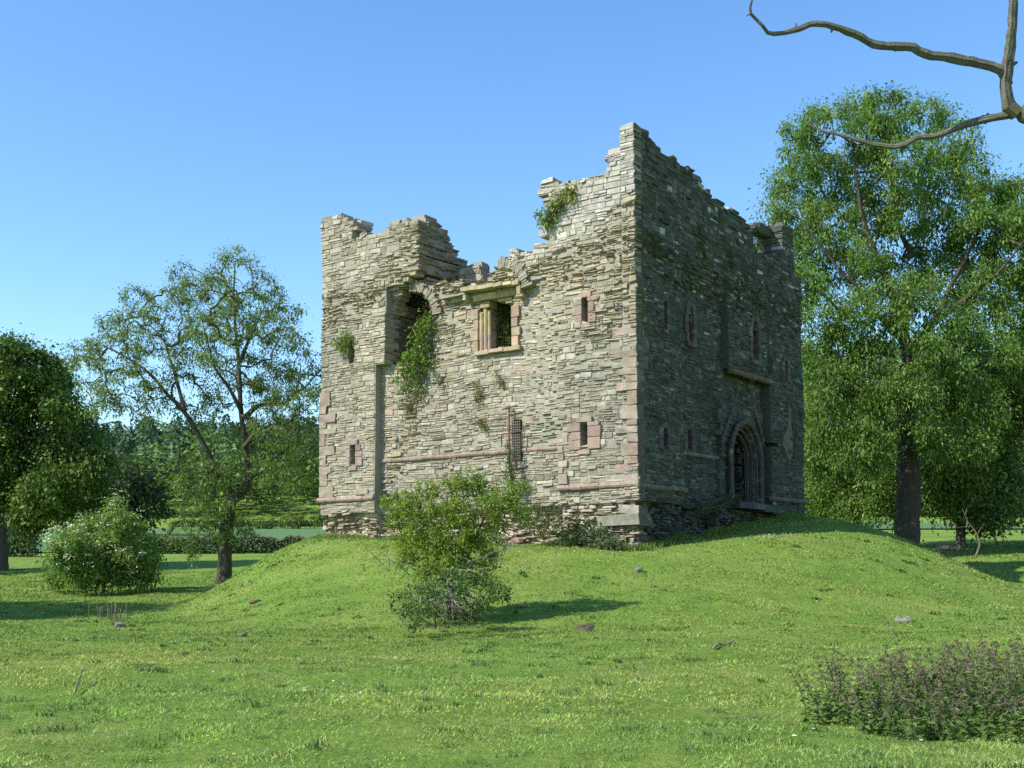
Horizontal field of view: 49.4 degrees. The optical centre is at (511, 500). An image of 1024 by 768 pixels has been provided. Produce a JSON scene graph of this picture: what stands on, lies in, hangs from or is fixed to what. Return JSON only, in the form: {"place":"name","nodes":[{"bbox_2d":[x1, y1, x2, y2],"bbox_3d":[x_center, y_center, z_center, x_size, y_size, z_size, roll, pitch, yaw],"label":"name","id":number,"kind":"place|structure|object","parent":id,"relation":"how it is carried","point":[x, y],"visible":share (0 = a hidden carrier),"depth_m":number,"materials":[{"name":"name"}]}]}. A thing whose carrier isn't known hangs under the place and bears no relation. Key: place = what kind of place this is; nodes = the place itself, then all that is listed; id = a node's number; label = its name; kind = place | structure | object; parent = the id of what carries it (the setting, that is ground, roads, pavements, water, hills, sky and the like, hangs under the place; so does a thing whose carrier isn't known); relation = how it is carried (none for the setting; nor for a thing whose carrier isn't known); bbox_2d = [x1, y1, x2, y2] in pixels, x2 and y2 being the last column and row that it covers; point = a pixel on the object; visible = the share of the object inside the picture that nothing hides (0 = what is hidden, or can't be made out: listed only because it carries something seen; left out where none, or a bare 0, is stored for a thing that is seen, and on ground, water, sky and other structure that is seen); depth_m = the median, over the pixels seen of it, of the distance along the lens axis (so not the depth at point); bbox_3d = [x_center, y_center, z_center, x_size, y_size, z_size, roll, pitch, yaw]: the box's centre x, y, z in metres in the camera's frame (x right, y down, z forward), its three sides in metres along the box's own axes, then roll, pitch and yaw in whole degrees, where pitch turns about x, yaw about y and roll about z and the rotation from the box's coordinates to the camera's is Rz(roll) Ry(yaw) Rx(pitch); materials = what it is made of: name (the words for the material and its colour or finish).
{"place":"outdoors","nodes":[
{"label":"outdoors","id":0,"kind":"place"},
{"bbox_2d":[0,375,1023,767],"bbox_3d":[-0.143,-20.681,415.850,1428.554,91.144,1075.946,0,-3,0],"label":"ground","id":1,"kind":"structure","parent":0,"point":[406,745],"depth_m":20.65,"materials":[{"name":"green plant"}]},
{"bbox_2d":[7,523,42,556],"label":"hedge","id":2,"kind":"object","parent":1,"relation":"on","point":[32,543],"visible":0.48,"depth_m":87.50,"materials":[{"name":"green plant"}]},
{"bbox_2d":[0,322,135,569],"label":"oak tree","id":3,"kind":"object","parent":1,"relation":"on","point":[36,466],"visible":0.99,"depth_m":70.56,"materials":[{"name":"green plant"}]},
{"bbox_2d":[75,670,82,691],"bbox_3d":[-5.364,2.233,13.802,0.033,0.132,1.485,1,-3,-18],"label":"stick","id":4,"kind":"object","parent":1,"relation":"on","point":[76,688],"visible":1,"depth_m":13.48,"materials":[{"name":"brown wood"}]},
{"bbox_2d":[35,488,167,595],"bbox_3d":[-18.942,1.961,51.710,5.957,5.162,6.802,1,-3,-22],"label":"elder bush","id":5,"kind":"object","parent":1,"relation":"on","point":[116,544],"visible":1,"depth_m":50.45,"materials":[{"name":"green plant"}]},
{"bbox_2d":[88,602,127,620],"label":"dry stalks","id":6,"kind":"object","parent":1,"relation":"on","point":[111,613],"visible":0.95,"depth_m":36.62,"materials":[{"name":"brown plant"}]},
{"bbox_2d":[114,622,125,626],"bbox_3d":[-10.020,3.206,28.459,0.316,0.191,0.248,2,-4,-32],"label":"rock","id":7,"kind":"object","parent":1,"relation":"on","point":[119,624],"visible":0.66,"depth_m":28.38,"materials":[{"name":"stone"}]},
{"bbox_2d":[90,448,185,534],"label":"round tree","id":8,"kind":"object","parent":1,"relation":"on","point":[139,492],"visible":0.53,"depth_m":148.00,"materials":[{"name":"green plant"}]},
{"bbox_2d":[58,239,321,582],"bbox_3d":[-16.862,-4.300,60.054,15.645,18.428,8.660,0,-3,0],"label":"ash tree","id":9,"kind":"object","parent":1,"relation":"on","point":[227,526],"visible":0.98,"depth_m":59.54,"materials":[{"name":"green plant"}]},
{"bbox_2d":[136,531,324,553],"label":"hedge","id":10,"kind":"object","parent":1,"relation":"on","point":[269,546],"visible":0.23,"depth_m":90.62,"materials":[{"name":"green plant"}]},
{"bbox_2d":[238,633,246,636],"bbox_3d":[-5.938,2.998,24.498,0.152,0.151,0.206,-2,-3,22],"label":"rock","id":11,"kind":"object","parent":1,"relation":"on","point":[242,635],"visible":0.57,"depth_m":24.43,"materials":[{"name":"stone"}]},
{"bbox_2d":[171,519,323,526],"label":"hedge","id":12,"kind":"object","parent":1,"relation":"on","point":[248,522],"visible":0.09,"depth_m":202.67,"materials":[{"name":"green plant"}]},
{"bbox_2d":[248,599,261,603],"bbox_3d":[-7.800,3.087,33.848,0.286,0.144,0.438,-3,-4,44],"label":"molehill","id":13,"kind":"object","parent":1,"relation":"on","point":[254,601],"visible":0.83,"depth_m":33.71,"materials":[{"name":"brown soil"}]},
{"bbox_2d":[383,559,513,633],"bbox_3d":[-1.456,2.162,25.907,3.243,1.912,5.652,0,-3,0],"label":"bramble bush","id":14,"kind":"object","parent":1,"relation":"on","point":[492,586],"visible":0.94,"depth_m":25.04,"materials":[{"name":"green plant"}]},
{"bbox_2d":[363,465,535,627],"bbox_3d":[-1.610,1.093,27.042,4.440,4.028,2.970,0,-3,0],"label":"hawthorn shrub","id":15,"kind":"object","parent":1,"relation":"on","point":[441,530],"visible":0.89,"depth_m":27.38,"materials":[{"name":"green plant"}]},
{"bbox_2d":[11,544,1005,760],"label":"buttercups","id":16,"kind":"object","parent":1,"relation":"on","point":[505,687],"visible":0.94,"depth_m":15.19,"materials":[{"name":"yellow plant"}]},
{"bbox_2d":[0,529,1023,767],"bbox_3d":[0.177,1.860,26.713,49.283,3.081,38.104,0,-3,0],"label":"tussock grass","id":17,"kind":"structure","parent":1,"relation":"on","point":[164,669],"depth_m":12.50,"materials":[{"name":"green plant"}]},
{"bbox_2d":[507,537,526,543],"bbox_3d":[0.188,1.531,40.490,0.862,0.381,0.520,-2,-4,33],"label":"rock","id":18,"kind":"object","parent":1,"relation":"on","point":[519,540],"visible":0.51,"depth_m":40.25,"materials":[{"name":"stone"}]},
{"bbox_2d":[34,319,1023,508],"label":"woodland","id":19,"kind":"object","parent":1,"relation":"on","point":[173,445],"visible":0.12,"depth_m":233.44,"materials":[{"name":"green plant"}]},
{"bbox_2d":[514,500,569,544],"bbox_3d":[1.018,0.769,38.430,2.340,1.616,0.882,-3,-4,39],"label":"bramble bush","id":20,"kind":"object","parent":1,"relation":"on","point":[534,527],"visible":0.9,"depth_m":38.42,"materials":[{"name":"green plant"}]},
{"bbox_2d":[316,121,808,546],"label":"stone keep","id":21,"kind":"structure","parent":1,"relation":"on","point":[645,394],"depth_m":41.84,"materials":[{"name":"grey stone"}]},
{"bbox_2d":[328,324,354,357],"bbox_3d":[-6.899,-6.456,45.287,0.905,1.430,1.337,2,-4,-34],"label":"fern tuft","id":22,"kind":"object","parent":21,"relation":"attached to","point":[346,341],"visible":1,"depth_m":45.27,"materials":[{"name":"green plant"}]},
{"bbox_2d":[345,440,362,470],"bbox_3d":[-6.263,-1.813,45.080,0.939,1.248,0.516,-3,-4,36],"label":"slit window","id":23,"kind":"structure","parent":21,"relation":"in","point":[358,454],"depth_m":44.89,"materials":[{"name":"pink stone"}]},
{"bbox_2d":[378,489,395,503],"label":"ivy","id":24,"kind":"object","parent":21,"relation":"attached to","point":[386,494],"visible":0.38,"depth_m":43.99,"materials":[{"name":"green plant"}]},
{"bbox_2d":[396,389,419,414],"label":"wall plant","id":25,"kind":"object","parent":21,"relation":"attached to","point":[407,407],"depth_m":43.65,"materials":[{"name":"green plant"}]},
{"bbox_2d":[388,303,438,395],"bbox_3d":[-3.792,-5.800,43.455,2.357,3.469,1.230,-2,-4,34],"label":"elder sapling","id":26,"kind":"object","parent":21,"relation":"attached to","point":[417,357],"visible":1,"depth_m":43.22,"materials":[{"name":"green plant"}]},
{"bbox_2d":[433,371,445,387],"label":"wall plant","id":27,"kind":"object","parent":21,"relation":"attached to","point":[439,382],"depth_m":42.75,"materials":[{"name":"green plant"}]},
{"bbox_2d":[469,378,484,404],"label":"wall plant","id":28,"kind":"object","parent":21,"relation":"attached to","point":[475,398],"depth_m":41.62,"materials":[{"name":"green plant"}]},
{"bbox_2d":[474,416,488,431],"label":"wall plant","id":29,"kind":"object","parent":21,"relation":"attached to","point":[482,424],"depth_m":41.42,"materials":[{"name":"green plant"}]},
{"bbox_2d":[460,280,527,355],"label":"window","id":30,"kind":"structure","parent":21,"relation":"in","point":[484,335],"depth_m":41.69,"materials":[{"name":"stone"}]},
{"bbox_2d":[490,366,506,392],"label":"wall plant","id":31,"kind":"object","parent":21,"relation":"attached to","point":[501,383],"depth_m":41.07,"materials":[{"name":"green plant"}]},
{"bbox_2d":[493,302,511,346],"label":"ivy","id":32,"kind":"object","parent":21,"relation":"attached to","point":[502,338],"visible":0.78,"depth_m":42.05,"materials":[{"name":"green plant"}]},
{"bbox_2d":[495,443,521,488],"bbox_3d":[-0.150,-1.205,40.152,0.741,1.786,0.996,2,-4,-36],"label":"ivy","id":33,"kind":"object","parent":21,"relation":"attached to","point":[510,467],"visible":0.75,"depth_m":40.08,"materials":[{"name":"green plant"}]},
{"bbox_2d":[501,405,532,462],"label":"window","id":34,"kind":"structure","parent":21,"relation":"in","point":[516,430],"depth_m":40.53,"materials":[{"name":"pink stone"}]},
{"bbox_2d":[532,180,579,230],"bbox_3d":[1.527,-10.382,39.384,1.962,1.710,0.821,-3,-4,38],"label":"ivy","id":35,"kind":"object","parent":21,"relation":"attached to","point":[545,220],"visible":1,"depth_m":39.34,"materials":[{"name":"green plant"}]},
{"bbox_2d":[567,416,601,454],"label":"slit window","id":36,"kind":"structure","parent":21,"relation":"in","point":[594,430],"depth_m":38.41,"materials":[{"name":"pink stone"}]},
{"bbox_2d":[572,291,597,328],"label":"slit window","id":37,"kind":"structure","parent":21,"relation":"in","point":[578,314],"depth_m":38.68,"materials":[{"name":"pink stone"}]},
{"bbox_2d":[647,228,670,258],"bbox_3d":[5.124,-8.864,38.813,0.798,1.208,1.690,-3,-4,37],"label":"wall growth","id":38,"kind":"object","parent":21,"relation":"attached to","point":[657,252],"depth_m":38.70,"materials":[{"name":"green plant"}]},
{"bbox_2d":[657,421,672,454],"bbox_3d":[5.177,-2.152,38.889,0.515,1.159,1.026,-3,-4,36],"label":"slit window","id":39,"kind":"structure","parent":21,"relation":"in","point":[662,439],"depth_m":38.74,"materials":[{"name":"grey stone"}]},
{"bbox_2d":[659,294,671,333],"bbox_3d":[5.198,-6.524,39.189,0.513,1.358,0.889,-3,-4,36],"label":"slit window","id":40,"kind":"structure","parent":21,"relation":"in","point":[662,321],"depth_m":39.14,"materials":[{"name":"grey stone"}]},
{"bbox_2d":[683,423,696,456],"bbox_3d":[6.386,-2.209,41.228,0.513,1.199,1.040,-3,-4,36],"label":"slit window","id":41,"kind":"structure","parent":21,"relation":"in","point":[689,437],"depth_m":41.21,"materials":[{"name":"stone"}]},
{"bbox_2d":[683,300,696,347],"bbox_3d":[6.501,-6.581,41.627,0.538,1.756,0.971,-3,-4,36],"label":"lancet window","id":42,"kind":"structure","parent":21,"relation":"in","point":[691,341],"depth_m":41.62,"materials":[{"name":"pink stone"}]},
{"bbox_2d":[694,215,715,262],"bbox_3d":[7.046,-9.728,41.615,0.787,1.862,1.314,-2,-4,32],"label":"wall growth","id":43,"kind":"object","parent":21,"relation":"attached to","point":[704,250],"depth_m":41.47,"materials":[{"name":"green plant"}]},
{"bbox_2d":[693,488,745,518],"bbox_3d":[7.711,0.099,40.991,1.000,1.331,4.039,-2,-4,32],"label":"wall plant","id":44,"kind":"object","parent":21,"relation":"attached to","point":[703,512],"depth_m":40.49,"materials":[{"name":"green plant"}]},
{"bbox_2d":[720,229,737,272],"bbox_3d":[8.435,-9.699,43.348,0.783,1.588,1.725,-3,-4,35],"label":"wall growth","id":45,"kind":"object","parent":21,"relation":"attached to","point":[731,258],"depth_m":43.32,"materials":[{"name":"green plant"}]},
{"bbox_2d":[721,387,778,512],"bbox_3d":[9.288,-1.992,44.569,3.411,4.912,3.813,0,-3,0],"label":"doorway","id":46,"kind":"structure","parent":21,"relation":"in","point":[759,506],"depth_m":45.06,"materials":[{"name":"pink stone"}]},
{"bbox_2d":[748,315,761,365],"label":"lancet window","id":47,"kind":"structure","parent":21,"relation":"in","point":[756,358],"depth_m":45.62,"materials":[{"name":"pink stone"}]},
{"bbox_2d":[754,235,766,250],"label":"ivy","id":48,"kind":"object","parent":21,"relation":"attached to","point":[761,241],"visible":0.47,"depth_m":47.95,"materials":[{"name":"green plant"}]},
{"bbox_2d":[780,356,790,386],"bbox_3d":[11.606,-5.517,47.897,0.515,1.258,0.956,-3,-4,36],"label":"slit window","id":49,"kind":"structure","parent":21,"relation":"in","point":[784,370],"depth_m":47.74,"materials":[{"name":"grey stone"}]},
{"bbox_2d":[308,511,826,551],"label":"rank grass","id":50,"kind":"structure","parent":1,"relation":"on","point":[742,526],"depth_m":41.44,"materials":[{"name":"green plant"}]},
{"bbox_2d":[551,514,591,546],"bbox_3d":[2.038,1.077,37.616,1.508,1.208,0.976,-2,-3,22],"label":"nettle patch","id":51,"kind":"object","parent":1,"relation":"on","point":[572,536],"visible":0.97,"depth_m":37.60,"materials":[{"name":"green plant"}]},
{"bbox_2d":[575,623,593,630],"bbox_3d":[1.625,2.943,25.130,0.381,0.320,0.384,-2,-4,31],"label":"molehill","id":52,"kind":"object","parent":1,"relation":"on","point":[587,627],"visible":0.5,"depth_m":25.08,"materials":[{"name":"soil"}]},
{"bbox_2d":[580,516,630,550],"bbox_3d":[3.103,1.215,36.864,1.904,1.450,0.864,-2,-4,34],"label":"nettle patch","id":53,"kind":"object","parent":1,"relation":"on","point":[614,544],"visible":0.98,"depth_m":36.82,"materials":[{"name":"green plant"}]},
{"bbox_2d":[297,530,922,749],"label":"daisies","id":54,"kind":"object","parent":1,"relation":"on","point":[792,735],"visible":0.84,"depth_m":11.79,"materials":[{"name":"white plant"}]},
{"bbox_2d":[633,567,642,572],"bbox_3d":[3.723,2.073,32.906,0.284,0.219,0.220,0,-3,0],"label":"rock","id":55,"kind":"object","parent":1,"relation":"on","point":[638,569],"visible":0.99,"depth_m":32.83,"materials":[{"name":"stone"}]},
{"bbox_2d":[713,640,734,647],"bbox_3d":[4.042,2.703,21.064,0.068,0.158,3.318,-1,-3,18],"label":"stick","id":56,"kind":"object","parent":1,"relation":"on","point":[716,645],"visible":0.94,"depth_m":20.54,"materials":[{"name":"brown wood"}]},
{"bbox_2d":[801,321,928,532],"bbox_3d":[20.062,-3.920,66.179,10.004,14.847,10.988,0,-3,0],"label":"sycamore tree","id":57,"kind":"object","parent":1,"relation":"on","point":[882,494],"visible":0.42,"depth_m":64.51,"materials":[{"name":"green plant"}]},
{"bbox_2d":[746,79,1023,543],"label":"ash tree","id":58,"kind":"object","parent":1,"relation":"on","point":[899,390],"visible":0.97,"depth_m":58.94,"materials":[{"name":"green plant"}]},
{"bbox_2d":[747,0,1023,149],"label":"dead tree","id":59,"kind":"object","parent":1,"relation":"on","point":[1012,108],"visible":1,"depth_m":12.19,"materials":[{"name":"brown wood"}]},
{"bbox_2d":[895,616,911,621],"bbox_3d":[9.815,3.021,27.855,0.434,0.253,0.316,0,-3,0],"label":"rock","id":60,"kind":"object","parent":1,"relation":"on","point":[901,619],"visible":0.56,"depth_m":27.79,"materials":[{"name":"stone"}]},
{"bbox_2d":[786,635,1023,742],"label":"nettle clump","id":61,"kind":"object","parent":1,"relation":"on","point":[986,701],"visible":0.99,"depth_m":10.99,"materials":[{"name":"green plant"}]},
{"bbox_2d":[931,545,956,552],"bbox_3d":[24.229,2.888,62.475,1.244,0.725,1.044,-2,-4,35],"label":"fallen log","id":62,"kind":"object","parent":1,"relation":"on","point":[951,549],"visible":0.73,"depth_m":62.52,"materials":[{"name":"grey wood"}]},
{"bbox_2d":[899,338,1023,548],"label":"sycamore tree","id":63,"kind":"object","parent":1,"relation":"on","point":[953,494],"visible":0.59,"depth_m":63.12,"materials":[{"name":"green plant"}]},
{"bbox_2d":[949,508,983,556],"bbox_3d":[23.858,1.716,58.365,1.959,2.691,0.262,0,-3,0],"label":"dead sapling","id":64,"kind":"object","parent":1,"relation":"on","point":[979,544],"visible":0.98,"depth_m":58.26,"materials":[{"name":"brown wood"}]},
{"bbox_2d":[0,0,1023,432],"label":"sky","id":65,"kind":"structure","parent":0,"point":[136,136],"materials":[{"name":"blue"}]},
{"bbox_2d":[9,521,1022,551],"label":"field","id":66,"kind":"structure","parent":0,"point":[283,533],"depth_m":151.74,"materials":[{"name":"green plant"}]},
{"bbox_2d":[247,514,279,528],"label":"bush","id":67,"kind":"object","parent":66,"relation":"on","point":[268,525],"visible":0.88,"depth_m":192.85,"materials":[{"name":"green plant"}]},
{"bbox_2d":[276,509,308,528],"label":"bush","id":68,"kind":"object","parent":66,"relation":"on","point":[297,522],"visible":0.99,"depth_m":193.00,"materials":[{"name":"green plant"}]},
{"bbox_2d":[309,506,326,527],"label":"bush","id":69,"kind":"object","parent":66,"relation":"on","point":[319,519],"visible":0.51,"depth_m":192.98,"materials":[{"name":"green plant"}]}
]}

